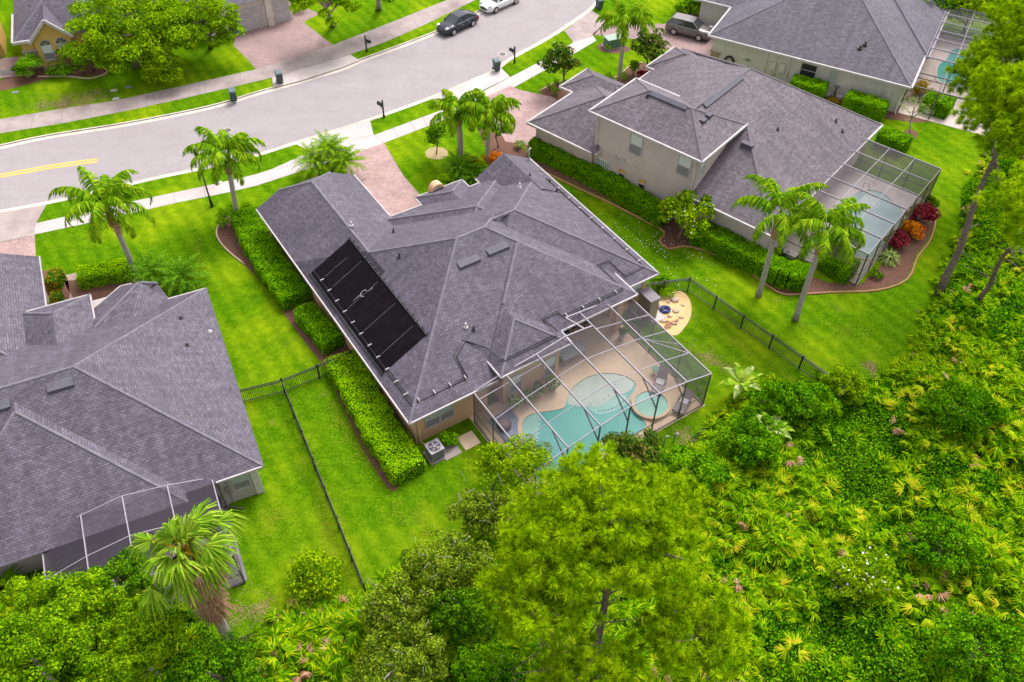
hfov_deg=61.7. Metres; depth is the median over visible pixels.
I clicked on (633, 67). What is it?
shrub
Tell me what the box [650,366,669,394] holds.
sun lounger
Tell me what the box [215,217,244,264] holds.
garden edging
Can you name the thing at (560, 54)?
magnolia tree
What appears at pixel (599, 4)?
wheelie bin
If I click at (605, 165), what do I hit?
glass block window
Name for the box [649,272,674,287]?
shrub
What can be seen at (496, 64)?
wheelie bin
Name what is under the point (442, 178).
shrub
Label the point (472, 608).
tree
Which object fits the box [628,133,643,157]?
window
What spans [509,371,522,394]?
window
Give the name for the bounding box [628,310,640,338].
screen door
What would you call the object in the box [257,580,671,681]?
dry palmetto leaves
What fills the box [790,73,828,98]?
hedge
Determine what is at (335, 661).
palmetto scrub
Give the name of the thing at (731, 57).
hose reel
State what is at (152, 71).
tree
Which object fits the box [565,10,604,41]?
driveway apron
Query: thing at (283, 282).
hedge
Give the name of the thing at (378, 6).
tree
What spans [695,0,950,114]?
house
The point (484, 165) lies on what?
shrub
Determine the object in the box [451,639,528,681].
tree
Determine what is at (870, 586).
shrub
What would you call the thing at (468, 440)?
patio step
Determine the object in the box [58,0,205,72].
tree
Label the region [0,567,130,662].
tree
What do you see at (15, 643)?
tree
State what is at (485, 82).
driveway apron
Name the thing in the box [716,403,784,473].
tree
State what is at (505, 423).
fire pit table
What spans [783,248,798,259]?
equipment pad
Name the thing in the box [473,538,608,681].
pine tree
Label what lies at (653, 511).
pine tree
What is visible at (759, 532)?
palmetto scrub
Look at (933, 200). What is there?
shrub
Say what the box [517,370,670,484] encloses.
swimming pool
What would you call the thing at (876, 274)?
shrub
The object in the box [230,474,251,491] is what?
window
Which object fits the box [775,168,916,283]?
patio
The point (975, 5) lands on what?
tree
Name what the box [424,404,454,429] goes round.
window
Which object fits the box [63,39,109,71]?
tree
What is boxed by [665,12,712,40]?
car
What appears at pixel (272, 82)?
pavement joints
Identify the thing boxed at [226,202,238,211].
shrub
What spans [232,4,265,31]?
garage door
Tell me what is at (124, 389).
house
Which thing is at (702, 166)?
window
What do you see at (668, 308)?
garden hose
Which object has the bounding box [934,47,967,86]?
swimming pool
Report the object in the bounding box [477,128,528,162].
garden bed
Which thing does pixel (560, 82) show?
garden edging
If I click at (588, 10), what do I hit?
kerb
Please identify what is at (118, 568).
tree
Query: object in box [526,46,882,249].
house
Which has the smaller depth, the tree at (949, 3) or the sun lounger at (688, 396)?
the sun lounger at (688, 396)
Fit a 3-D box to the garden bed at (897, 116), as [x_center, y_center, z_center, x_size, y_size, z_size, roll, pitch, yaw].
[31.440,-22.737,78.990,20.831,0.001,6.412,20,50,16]
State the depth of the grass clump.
62.92 m
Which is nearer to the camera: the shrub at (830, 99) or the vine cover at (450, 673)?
the vine cover at (450, 673)
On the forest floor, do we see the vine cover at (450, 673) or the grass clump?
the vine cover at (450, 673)
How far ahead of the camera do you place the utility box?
83.84 m
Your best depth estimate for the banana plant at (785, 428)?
50.27 m
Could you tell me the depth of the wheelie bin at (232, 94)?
76.26 m
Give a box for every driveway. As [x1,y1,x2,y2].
[0,235,35,255]
[234,9,331,68]
[347,143,419,214]
[487,86,557,144]
[594,23,713,55]
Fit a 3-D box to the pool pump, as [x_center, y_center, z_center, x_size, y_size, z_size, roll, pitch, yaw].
[20.142,-6.518,63.365,0.740,0.550,0.320,1,47,0]
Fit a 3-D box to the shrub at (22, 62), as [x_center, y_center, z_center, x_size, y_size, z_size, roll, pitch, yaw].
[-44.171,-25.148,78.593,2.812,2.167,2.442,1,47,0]
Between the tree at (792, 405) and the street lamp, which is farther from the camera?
the street lamp
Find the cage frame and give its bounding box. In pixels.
[914,71,970,119]
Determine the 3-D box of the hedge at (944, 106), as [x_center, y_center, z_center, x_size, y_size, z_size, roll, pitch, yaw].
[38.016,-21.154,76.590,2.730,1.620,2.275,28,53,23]
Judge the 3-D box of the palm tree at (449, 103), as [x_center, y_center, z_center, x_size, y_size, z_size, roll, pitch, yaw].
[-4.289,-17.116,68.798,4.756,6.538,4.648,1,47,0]
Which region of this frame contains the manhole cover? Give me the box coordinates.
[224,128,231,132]
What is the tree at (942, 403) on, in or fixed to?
on the forest floor
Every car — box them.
[436,9,478,35]
[479,0,518,12]
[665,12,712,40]
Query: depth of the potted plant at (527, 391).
53.08 m
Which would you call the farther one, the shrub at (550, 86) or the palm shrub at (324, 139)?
the shrub at (550, 86)
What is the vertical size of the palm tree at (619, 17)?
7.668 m
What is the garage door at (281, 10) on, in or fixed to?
in the house at (255, 14)
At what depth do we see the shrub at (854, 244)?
61.65 m
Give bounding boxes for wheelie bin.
[228,87,236,101]
[274,69,282,83]
[492,57,500,71]
[595,0,604,9]
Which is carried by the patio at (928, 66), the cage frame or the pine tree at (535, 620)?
the cage frame
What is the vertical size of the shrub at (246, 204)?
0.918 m
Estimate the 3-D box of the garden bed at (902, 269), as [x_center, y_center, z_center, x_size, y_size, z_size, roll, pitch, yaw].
[16.028,-9.332,66.279,33.402,0.001,14.562,9,48,8]
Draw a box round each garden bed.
[0,64,105,89]
[43,270,69,299]
[65,275,140,300]
[217,218,398,491]
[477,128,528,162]
[525,145,933,294]
[541,63,647,99]
[597,42,629,52]
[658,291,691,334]
[830,95,930,121]
[902,129,917,138]
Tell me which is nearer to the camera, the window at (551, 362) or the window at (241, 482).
the window at (241, 482)
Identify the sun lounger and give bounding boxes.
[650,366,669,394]
[672,388,694,414]
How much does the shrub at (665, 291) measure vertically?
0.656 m
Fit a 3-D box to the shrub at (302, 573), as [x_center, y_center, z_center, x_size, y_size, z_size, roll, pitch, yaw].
[-10.259,12.162,44.403,3.201,2.250,3.539,1,47,0]
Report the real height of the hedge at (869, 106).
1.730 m
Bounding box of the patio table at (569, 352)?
[559,340,587,365]
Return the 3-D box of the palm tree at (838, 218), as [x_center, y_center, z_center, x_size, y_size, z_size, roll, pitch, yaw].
[19.450,-4.810,55.388,5.324,9.922,5.178,1,47,0]
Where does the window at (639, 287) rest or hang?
in the house at (439, 305)
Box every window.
[39,40,57,61]
[55,37,70,58]
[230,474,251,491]
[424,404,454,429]
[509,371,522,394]
[543,355,556,377]
[595,156,609,170]
[618,167,625,179]
[627,283,642,301]
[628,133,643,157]
[638,177,645,189]
[675,154,692,178]
[697,161,706,178]
[799,62,817,77]
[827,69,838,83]
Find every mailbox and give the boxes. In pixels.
[364,35,370,51]
[377,100,384,117]
[509,46,515,62]
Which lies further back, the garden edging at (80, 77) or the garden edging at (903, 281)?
the garden edging at (80, 77)
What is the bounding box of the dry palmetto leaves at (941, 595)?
[722,141,1023,681]
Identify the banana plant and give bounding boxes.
[717,362,762,398]
[753,411,794,441]
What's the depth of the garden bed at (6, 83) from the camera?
79.37 m
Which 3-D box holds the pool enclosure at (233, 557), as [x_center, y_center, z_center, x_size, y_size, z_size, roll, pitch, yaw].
[-19.048,11.022,44.082,8.757,3.975,5.174,-18,50,-17]
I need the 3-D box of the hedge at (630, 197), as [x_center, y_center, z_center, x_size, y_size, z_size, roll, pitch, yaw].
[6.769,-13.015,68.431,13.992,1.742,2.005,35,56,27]
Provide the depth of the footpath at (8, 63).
80.77 m
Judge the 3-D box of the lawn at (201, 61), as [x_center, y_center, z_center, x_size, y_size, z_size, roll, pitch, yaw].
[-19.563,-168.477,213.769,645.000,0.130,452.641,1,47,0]
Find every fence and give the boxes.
[240,350,351,401]
[280,378,365,591]
[646,276,830,380]
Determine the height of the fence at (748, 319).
1.340 m
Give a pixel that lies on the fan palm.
(198, 578)
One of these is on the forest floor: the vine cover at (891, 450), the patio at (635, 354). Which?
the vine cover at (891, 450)
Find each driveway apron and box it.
[0,204,46,241]
[272,55,358,87]
[297,121,373,150]
[433,68,509,100]
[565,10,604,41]
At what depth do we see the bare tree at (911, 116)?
73.05 m
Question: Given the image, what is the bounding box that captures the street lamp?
[193,148,213,207]
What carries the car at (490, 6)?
on the road
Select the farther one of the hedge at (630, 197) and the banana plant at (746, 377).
the hedge at (630, 197)
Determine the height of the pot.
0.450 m
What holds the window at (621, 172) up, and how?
in the house at (673, 121)
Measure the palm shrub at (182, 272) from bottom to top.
2.334 m
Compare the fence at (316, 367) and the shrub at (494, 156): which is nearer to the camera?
the fence at (316, 367)
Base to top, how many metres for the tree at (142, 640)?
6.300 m
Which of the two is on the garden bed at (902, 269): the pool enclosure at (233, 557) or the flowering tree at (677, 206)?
the flowering tree at (677, 206)
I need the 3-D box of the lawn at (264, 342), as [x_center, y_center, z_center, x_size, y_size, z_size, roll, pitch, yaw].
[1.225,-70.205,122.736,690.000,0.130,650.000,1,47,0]
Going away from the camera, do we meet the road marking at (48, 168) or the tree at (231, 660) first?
the tree at (231, 660)
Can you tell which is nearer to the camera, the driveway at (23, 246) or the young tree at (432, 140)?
the driveway at (23, 246)
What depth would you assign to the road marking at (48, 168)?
69.95 m
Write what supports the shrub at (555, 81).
on the garden bed at (558, 96)
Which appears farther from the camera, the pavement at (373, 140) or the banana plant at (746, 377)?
the pavement at (373, 140)
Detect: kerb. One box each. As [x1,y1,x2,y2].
[0,1,595,211]
[0,9,484,148]
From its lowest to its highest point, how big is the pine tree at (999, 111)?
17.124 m
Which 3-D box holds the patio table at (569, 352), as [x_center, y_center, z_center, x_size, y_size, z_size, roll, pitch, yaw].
[3.882,0.863,56.081,1.890,0.710,0.990,-25,52,-22]
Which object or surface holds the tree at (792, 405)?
on the forest floor
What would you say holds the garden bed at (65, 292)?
on the lawn at (264, 342)
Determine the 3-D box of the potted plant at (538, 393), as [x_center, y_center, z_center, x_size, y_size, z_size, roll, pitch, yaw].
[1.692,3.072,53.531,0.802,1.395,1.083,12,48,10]
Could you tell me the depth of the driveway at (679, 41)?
85.57 m
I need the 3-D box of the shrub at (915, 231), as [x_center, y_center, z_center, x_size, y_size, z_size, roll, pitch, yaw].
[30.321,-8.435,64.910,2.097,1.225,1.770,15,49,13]
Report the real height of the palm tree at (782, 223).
9.714 m
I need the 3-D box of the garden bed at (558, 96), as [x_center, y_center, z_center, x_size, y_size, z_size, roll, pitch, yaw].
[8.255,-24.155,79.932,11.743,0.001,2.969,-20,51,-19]
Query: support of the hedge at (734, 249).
on the garden bed at (902, 269)
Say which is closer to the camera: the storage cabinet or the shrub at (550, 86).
the storage cabinet
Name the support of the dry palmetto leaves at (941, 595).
on the forest floor
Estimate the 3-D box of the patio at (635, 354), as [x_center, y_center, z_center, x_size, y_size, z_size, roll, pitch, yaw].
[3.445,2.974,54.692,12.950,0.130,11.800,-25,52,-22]
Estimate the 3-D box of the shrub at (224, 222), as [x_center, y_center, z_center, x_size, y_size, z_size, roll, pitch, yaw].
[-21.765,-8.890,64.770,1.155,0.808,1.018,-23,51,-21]
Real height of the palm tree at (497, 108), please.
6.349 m
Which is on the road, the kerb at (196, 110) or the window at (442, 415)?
the kerb at (196, 110)
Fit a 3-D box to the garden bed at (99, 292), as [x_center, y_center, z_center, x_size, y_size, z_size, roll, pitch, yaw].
[-28.858,-3.664,60.278,5.396,0.001,2.592,-8,48,-8]
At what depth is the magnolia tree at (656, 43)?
78.44 m
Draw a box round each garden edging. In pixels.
[38,68,107,78]
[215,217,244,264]
[539,62,641,91]
[548,173,937,295]
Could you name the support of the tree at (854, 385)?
on the forest floor
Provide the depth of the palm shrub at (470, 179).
68.24 m
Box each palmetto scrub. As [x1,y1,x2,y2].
[0,560,207,681]
[244,505,680,681]
[631,139,1023,681]
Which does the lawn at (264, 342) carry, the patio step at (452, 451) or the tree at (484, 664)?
the patio step at (452, 451)
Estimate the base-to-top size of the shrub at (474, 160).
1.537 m
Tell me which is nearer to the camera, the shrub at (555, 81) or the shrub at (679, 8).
the shrub at (555, 81)
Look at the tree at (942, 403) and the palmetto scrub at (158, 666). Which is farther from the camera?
the tree at (942, 403)
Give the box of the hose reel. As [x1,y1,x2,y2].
[724,56,734,63]
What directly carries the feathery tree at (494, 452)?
on the lawn at (264, 342)
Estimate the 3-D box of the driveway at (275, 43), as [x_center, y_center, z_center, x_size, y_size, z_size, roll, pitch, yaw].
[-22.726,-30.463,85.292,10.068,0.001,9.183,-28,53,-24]
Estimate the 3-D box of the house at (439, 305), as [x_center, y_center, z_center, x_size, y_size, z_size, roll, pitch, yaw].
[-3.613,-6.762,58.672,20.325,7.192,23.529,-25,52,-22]
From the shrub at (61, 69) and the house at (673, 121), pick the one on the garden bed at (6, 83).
the shrub at (61, 69)
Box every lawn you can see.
[0,0,482,145]
[0,0,1023,644]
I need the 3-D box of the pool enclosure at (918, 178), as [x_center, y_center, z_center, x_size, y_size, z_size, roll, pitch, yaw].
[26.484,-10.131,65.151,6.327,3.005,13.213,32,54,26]
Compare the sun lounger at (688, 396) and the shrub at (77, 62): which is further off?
the shrub at (77, 62)
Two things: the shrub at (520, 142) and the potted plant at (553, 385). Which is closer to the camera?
the potted plant at (553, 385)
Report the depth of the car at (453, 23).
85.76 m
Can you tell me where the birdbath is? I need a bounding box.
[912,88,927,98]
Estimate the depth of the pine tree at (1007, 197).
46.16 m
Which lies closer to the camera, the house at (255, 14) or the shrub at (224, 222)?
the shrub at (224, 222)
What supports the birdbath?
on the patio at (928, 66)
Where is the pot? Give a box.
[836,94,842,100]
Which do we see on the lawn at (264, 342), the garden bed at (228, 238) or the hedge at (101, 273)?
the garden bed at (228, 238)
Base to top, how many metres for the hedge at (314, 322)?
1.350 m
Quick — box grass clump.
[877,248,901,267]
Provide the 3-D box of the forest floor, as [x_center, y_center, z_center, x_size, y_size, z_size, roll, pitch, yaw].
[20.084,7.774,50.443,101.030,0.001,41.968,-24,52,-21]
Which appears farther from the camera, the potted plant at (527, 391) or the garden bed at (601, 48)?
the garden bed at (601, 48)
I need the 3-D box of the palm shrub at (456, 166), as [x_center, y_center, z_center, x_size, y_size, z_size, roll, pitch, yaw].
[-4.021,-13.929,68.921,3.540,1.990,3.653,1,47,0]
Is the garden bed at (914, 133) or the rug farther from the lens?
the garden bed at (914, 133)
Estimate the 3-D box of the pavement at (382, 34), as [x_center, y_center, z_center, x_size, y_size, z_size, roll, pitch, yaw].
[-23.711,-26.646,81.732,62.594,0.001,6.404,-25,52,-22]
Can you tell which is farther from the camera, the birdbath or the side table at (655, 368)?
the birdbath
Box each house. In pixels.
[0,0,156,69]
[0,253,264,578]
[179,0,293,39]
[256,147,659,444]
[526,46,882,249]
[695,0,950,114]
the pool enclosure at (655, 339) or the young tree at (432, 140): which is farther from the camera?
the young tree at (432, 140)
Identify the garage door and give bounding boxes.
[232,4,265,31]
[272,0,290,23]
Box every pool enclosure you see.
[42,479,245,626]
[473,299,711,497]
[777,138,941,285]
[918,6,1018,100]
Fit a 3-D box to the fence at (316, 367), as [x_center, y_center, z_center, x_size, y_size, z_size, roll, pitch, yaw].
[-13.604,2.387,53.998,7.669,1.340,0.500,-20,50,-18]
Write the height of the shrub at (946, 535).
3.467 m
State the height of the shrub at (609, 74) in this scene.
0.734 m
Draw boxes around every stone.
[670,297,678,302]
[672,308,679,312]
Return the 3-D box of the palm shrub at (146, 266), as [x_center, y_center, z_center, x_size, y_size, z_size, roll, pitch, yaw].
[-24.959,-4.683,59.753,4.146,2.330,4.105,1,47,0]
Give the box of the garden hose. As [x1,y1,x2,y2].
[660,305,670,312]
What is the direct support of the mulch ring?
on the lawn at (264, 342)
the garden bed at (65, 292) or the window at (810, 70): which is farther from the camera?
the window at (810, 70)
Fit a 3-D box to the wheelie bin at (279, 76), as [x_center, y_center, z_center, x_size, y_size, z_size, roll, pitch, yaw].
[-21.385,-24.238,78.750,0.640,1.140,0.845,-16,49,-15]
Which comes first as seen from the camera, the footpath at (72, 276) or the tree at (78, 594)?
the tree at (78, 594)
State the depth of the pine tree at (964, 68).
59.80 m
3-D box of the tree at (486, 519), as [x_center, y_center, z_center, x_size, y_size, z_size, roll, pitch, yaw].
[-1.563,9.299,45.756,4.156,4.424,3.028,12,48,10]
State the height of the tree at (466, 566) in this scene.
5.792 m
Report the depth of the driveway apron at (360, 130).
73.66 m
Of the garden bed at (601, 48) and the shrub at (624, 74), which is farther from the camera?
the garden bed at (601, 48)
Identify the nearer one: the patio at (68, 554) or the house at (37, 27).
the patio at (68, 554)
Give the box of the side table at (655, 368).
[652,366,658,375]
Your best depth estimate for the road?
76.27 m
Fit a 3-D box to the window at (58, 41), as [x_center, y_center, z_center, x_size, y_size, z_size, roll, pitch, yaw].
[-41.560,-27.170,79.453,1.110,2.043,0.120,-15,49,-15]
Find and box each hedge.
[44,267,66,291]
[48,289,64,303]
[75,257,131,289]
[229,205,312,310]
[293,301,344,355]
[324,349,427,486]
[527,135,667,227]
[688,218,811,292]
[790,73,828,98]
[816,255,852,283]
[841,89,890,122]
[875,125,914,152]
[918,89,956,119]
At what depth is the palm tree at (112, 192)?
56.04 m
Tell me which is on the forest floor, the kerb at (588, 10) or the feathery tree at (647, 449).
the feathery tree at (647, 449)
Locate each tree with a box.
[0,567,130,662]
[0,600,103,681]
[48,166,156,275]
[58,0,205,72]
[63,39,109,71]
[74,545,159,616]
[81,593,189,681]
[127,45,183,82]
[153,630,271,681]
[158,0,246,49]
[182,126,266,210]
[288,0,362,26]
[343,615,449,681]
[357,571,436,658]
[376,0,393,10]
[395,528,503,608]
[424,123,445,153]
[426,587,504,640]
[428,89,483,158]
[443,471,520,539]
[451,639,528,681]
[456,88,521,164]
[461,431,555,496]
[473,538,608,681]
[491,122,508,147]
[496,439,717,677]
[526,629,646,681]
[537,42,582,83]
[595,0,655,81]
[599,427,666,472]
[622,577,753,681]
[630,28,670,64]
[653,445,730,498]
[658,188,715,242]
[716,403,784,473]
[730,174,828,297]
[743,380,842,423]
[787,192,870,321]
[820,363,869,404]
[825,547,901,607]
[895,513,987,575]
[899,95,929,133]
[915,376,1011,441]
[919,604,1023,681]
[934,56,1023,299]
[935,0,970,19]
[942,40,1004,187]
[951,0,1007,33]
[962,159,1023,308]
[971,0,1023,80]
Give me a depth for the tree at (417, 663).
38.21 m
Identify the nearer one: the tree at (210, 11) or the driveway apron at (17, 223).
the driveway apron at (17, 223)
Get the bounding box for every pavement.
[0,0,473,132]
[35,184,222,233]
[221,36,595,192]
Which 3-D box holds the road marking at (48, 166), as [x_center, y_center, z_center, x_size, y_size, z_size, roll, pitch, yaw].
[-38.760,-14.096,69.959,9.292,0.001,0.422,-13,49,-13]
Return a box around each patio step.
[444,444,461,460]
[457,431,480,450]
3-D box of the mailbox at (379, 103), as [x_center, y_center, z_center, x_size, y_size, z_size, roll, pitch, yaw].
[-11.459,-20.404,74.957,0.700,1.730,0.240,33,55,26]
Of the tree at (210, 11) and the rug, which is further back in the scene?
the tree at (210, 11)
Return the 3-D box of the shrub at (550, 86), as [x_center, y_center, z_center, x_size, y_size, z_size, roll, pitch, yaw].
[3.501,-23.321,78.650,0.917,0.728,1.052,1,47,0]
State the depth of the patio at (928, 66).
79.80 m
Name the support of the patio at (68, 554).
on the lawn at (264, 342)
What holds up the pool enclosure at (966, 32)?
on the patio at (928, 66)
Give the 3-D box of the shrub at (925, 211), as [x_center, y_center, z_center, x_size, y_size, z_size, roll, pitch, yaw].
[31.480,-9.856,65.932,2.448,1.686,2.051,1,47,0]
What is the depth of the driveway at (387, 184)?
69.23 m
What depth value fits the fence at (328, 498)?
48.29 m
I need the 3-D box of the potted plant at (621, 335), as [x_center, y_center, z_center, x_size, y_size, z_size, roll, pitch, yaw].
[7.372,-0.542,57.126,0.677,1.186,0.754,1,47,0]
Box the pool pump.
[779,249,789,256]
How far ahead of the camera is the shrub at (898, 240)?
63.58 m
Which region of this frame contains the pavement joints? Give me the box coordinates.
[5,7,531,223]
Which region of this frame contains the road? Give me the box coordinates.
[0,0,595,209]
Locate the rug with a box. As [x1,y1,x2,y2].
[494,408,522,441]
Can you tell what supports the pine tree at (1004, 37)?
on the forest floor
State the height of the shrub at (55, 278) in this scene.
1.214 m
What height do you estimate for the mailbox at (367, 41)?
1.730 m
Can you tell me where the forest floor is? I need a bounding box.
[0,150,1023,681]
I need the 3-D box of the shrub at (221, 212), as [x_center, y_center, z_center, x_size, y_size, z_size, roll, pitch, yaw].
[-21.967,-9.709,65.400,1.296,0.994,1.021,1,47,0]
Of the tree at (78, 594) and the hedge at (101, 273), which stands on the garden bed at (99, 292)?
the hedge at (101, 273)
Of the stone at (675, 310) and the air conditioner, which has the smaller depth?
the air conditioner
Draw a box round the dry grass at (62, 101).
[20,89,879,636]
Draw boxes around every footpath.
[0,56,30,77]
[66,273,76,298]
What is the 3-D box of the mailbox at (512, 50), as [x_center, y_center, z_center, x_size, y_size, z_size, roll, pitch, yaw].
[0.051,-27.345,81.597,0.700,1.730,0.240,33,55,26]
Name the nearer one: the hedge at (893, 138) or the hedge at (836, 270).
the hedge at (836, 270)
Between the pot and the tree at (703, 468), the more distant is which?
the pot
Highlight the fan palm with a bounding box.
[127,497,248,643]
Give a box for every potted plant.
[506,394,522,410]
[523,388,534,403]
[532,380,544,397]
[544,374,560,390]
[617,326,627,340]
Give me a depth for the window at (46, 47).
79.16 m
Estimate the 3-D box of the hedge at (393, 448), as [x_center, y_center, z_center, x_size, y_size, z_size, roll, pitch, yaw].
[-8.536,4.394,52.212,2.651,1.434,10.471,-23,51,-21]
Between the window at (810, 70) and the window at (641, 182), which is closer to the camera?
the window at (641, 182)
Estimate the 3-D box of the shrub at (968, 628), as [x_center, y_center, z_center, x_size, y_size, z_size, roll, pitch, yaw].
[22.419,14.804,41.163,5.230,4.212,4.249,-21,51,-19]
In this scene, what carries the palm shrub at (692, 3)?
on the lawn at (264, 342)
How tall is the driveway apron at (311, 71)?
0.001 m
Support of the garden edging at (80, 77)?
on the garden bed at (6, 83)
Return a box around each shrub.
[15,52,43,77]
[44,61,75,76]
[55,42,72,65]
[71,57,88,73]
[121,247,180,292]
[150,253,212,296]
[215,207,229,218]
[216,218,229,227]
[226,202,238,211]
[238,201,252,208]
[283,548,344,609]
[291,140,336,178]
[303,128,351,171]
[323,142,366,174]
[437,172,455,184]
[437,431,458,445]
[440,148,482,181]
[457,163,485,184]
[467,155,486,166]
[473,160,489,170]
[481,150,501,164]
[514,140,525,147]
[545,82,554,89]
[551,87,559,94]
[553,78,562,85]
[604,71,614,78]
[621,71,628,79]
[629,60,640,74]
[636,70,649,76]
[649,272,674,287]
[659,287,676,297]
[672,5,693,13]
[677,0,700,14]
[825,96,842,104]
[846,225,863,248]
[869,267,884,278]
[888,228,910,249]
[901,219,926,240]
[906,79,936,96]
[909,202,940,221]
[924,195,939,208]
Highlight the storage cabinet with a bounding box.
[638,286,660,317]
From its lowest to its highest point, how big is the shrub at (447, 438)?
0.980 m
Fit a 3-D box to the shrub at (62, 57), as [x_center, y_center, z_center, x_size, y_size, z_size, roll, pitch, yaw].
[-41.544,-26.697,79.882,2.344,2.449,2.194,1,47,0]
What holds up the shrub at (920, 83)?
on the lawn at (264, 342)
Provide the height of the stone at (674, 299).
0.377 m
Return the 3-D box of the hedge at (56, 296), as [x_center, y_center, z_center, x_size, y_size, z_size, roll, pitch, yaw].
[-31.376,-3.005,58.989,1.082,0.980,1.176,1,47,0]
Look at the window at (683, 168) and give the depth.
62.83 m
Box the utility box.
[601,33,620,50]
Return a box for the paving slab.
[654,310,665,321]
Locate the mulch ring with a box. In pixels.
[425,147,447,158]
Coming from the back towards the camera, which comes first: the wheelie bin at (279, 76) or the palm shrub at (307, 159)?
the wheelie bin at (279, 76)
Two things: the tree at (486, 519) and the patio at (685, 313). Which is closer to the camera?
the tree at (486, 519)
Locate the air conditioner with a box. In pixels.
[423,438,447,465]
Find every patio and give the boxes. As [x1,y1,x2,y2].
[51,484,246,630]
[469,312,704,499]
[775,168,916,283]
[898,34,1014,135]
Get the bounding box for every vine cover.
[0,565,227,681]
[248,509,673,681]
[641,148,1023,681]
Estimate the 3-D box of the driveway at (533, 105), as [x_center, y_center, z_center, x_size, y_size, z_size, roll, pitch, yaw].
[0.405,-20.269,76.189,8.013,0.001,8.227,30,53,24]
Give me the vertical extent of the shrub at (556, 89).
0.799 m
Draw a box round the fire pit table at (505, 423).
[498,417,511,431]
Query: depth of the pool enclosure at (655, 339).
52.36 m
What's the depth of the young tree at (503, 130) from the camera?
70.64 m
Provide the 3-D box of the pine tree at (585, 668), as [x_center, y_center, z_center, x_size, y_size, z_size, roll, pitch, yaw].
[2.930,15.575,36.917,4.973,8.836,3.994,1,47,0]
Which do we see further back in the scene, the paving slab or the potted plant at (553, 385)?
the paving slab
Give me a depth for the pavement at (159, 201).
67.02 m
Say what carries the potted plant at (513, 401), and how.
on the patio at (635, 354)
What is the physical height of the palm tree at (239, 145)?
7.533 m
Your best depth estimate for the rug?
52.79 m
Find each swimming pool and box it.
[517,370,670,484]
[830,188,904,252]
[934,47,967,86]
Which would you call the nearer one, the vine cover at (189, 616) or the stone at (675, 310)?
the vine cover at (189, 616)
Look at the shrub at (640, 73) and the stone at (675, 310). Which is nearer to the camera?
the stone at (675, 310)
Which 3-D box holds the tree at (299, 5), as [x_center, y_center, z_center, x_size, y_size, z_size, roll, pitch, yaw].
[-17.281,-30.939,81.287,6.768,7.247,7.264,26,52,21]
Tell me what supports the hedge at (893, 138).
on the lawn at (264, 342)
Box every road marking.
[0,158,96,174]
[0,161,96,177]
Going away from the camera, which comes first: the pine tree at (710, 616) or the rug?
the pine tree at (710, 616)
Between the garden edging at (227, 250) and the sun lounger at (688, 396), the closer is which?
the sun lounger at (688, 396)
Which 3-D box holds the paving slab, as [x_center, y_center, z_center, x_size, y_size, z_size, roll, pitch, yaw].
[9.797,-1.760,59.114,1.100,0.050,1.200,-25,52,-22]

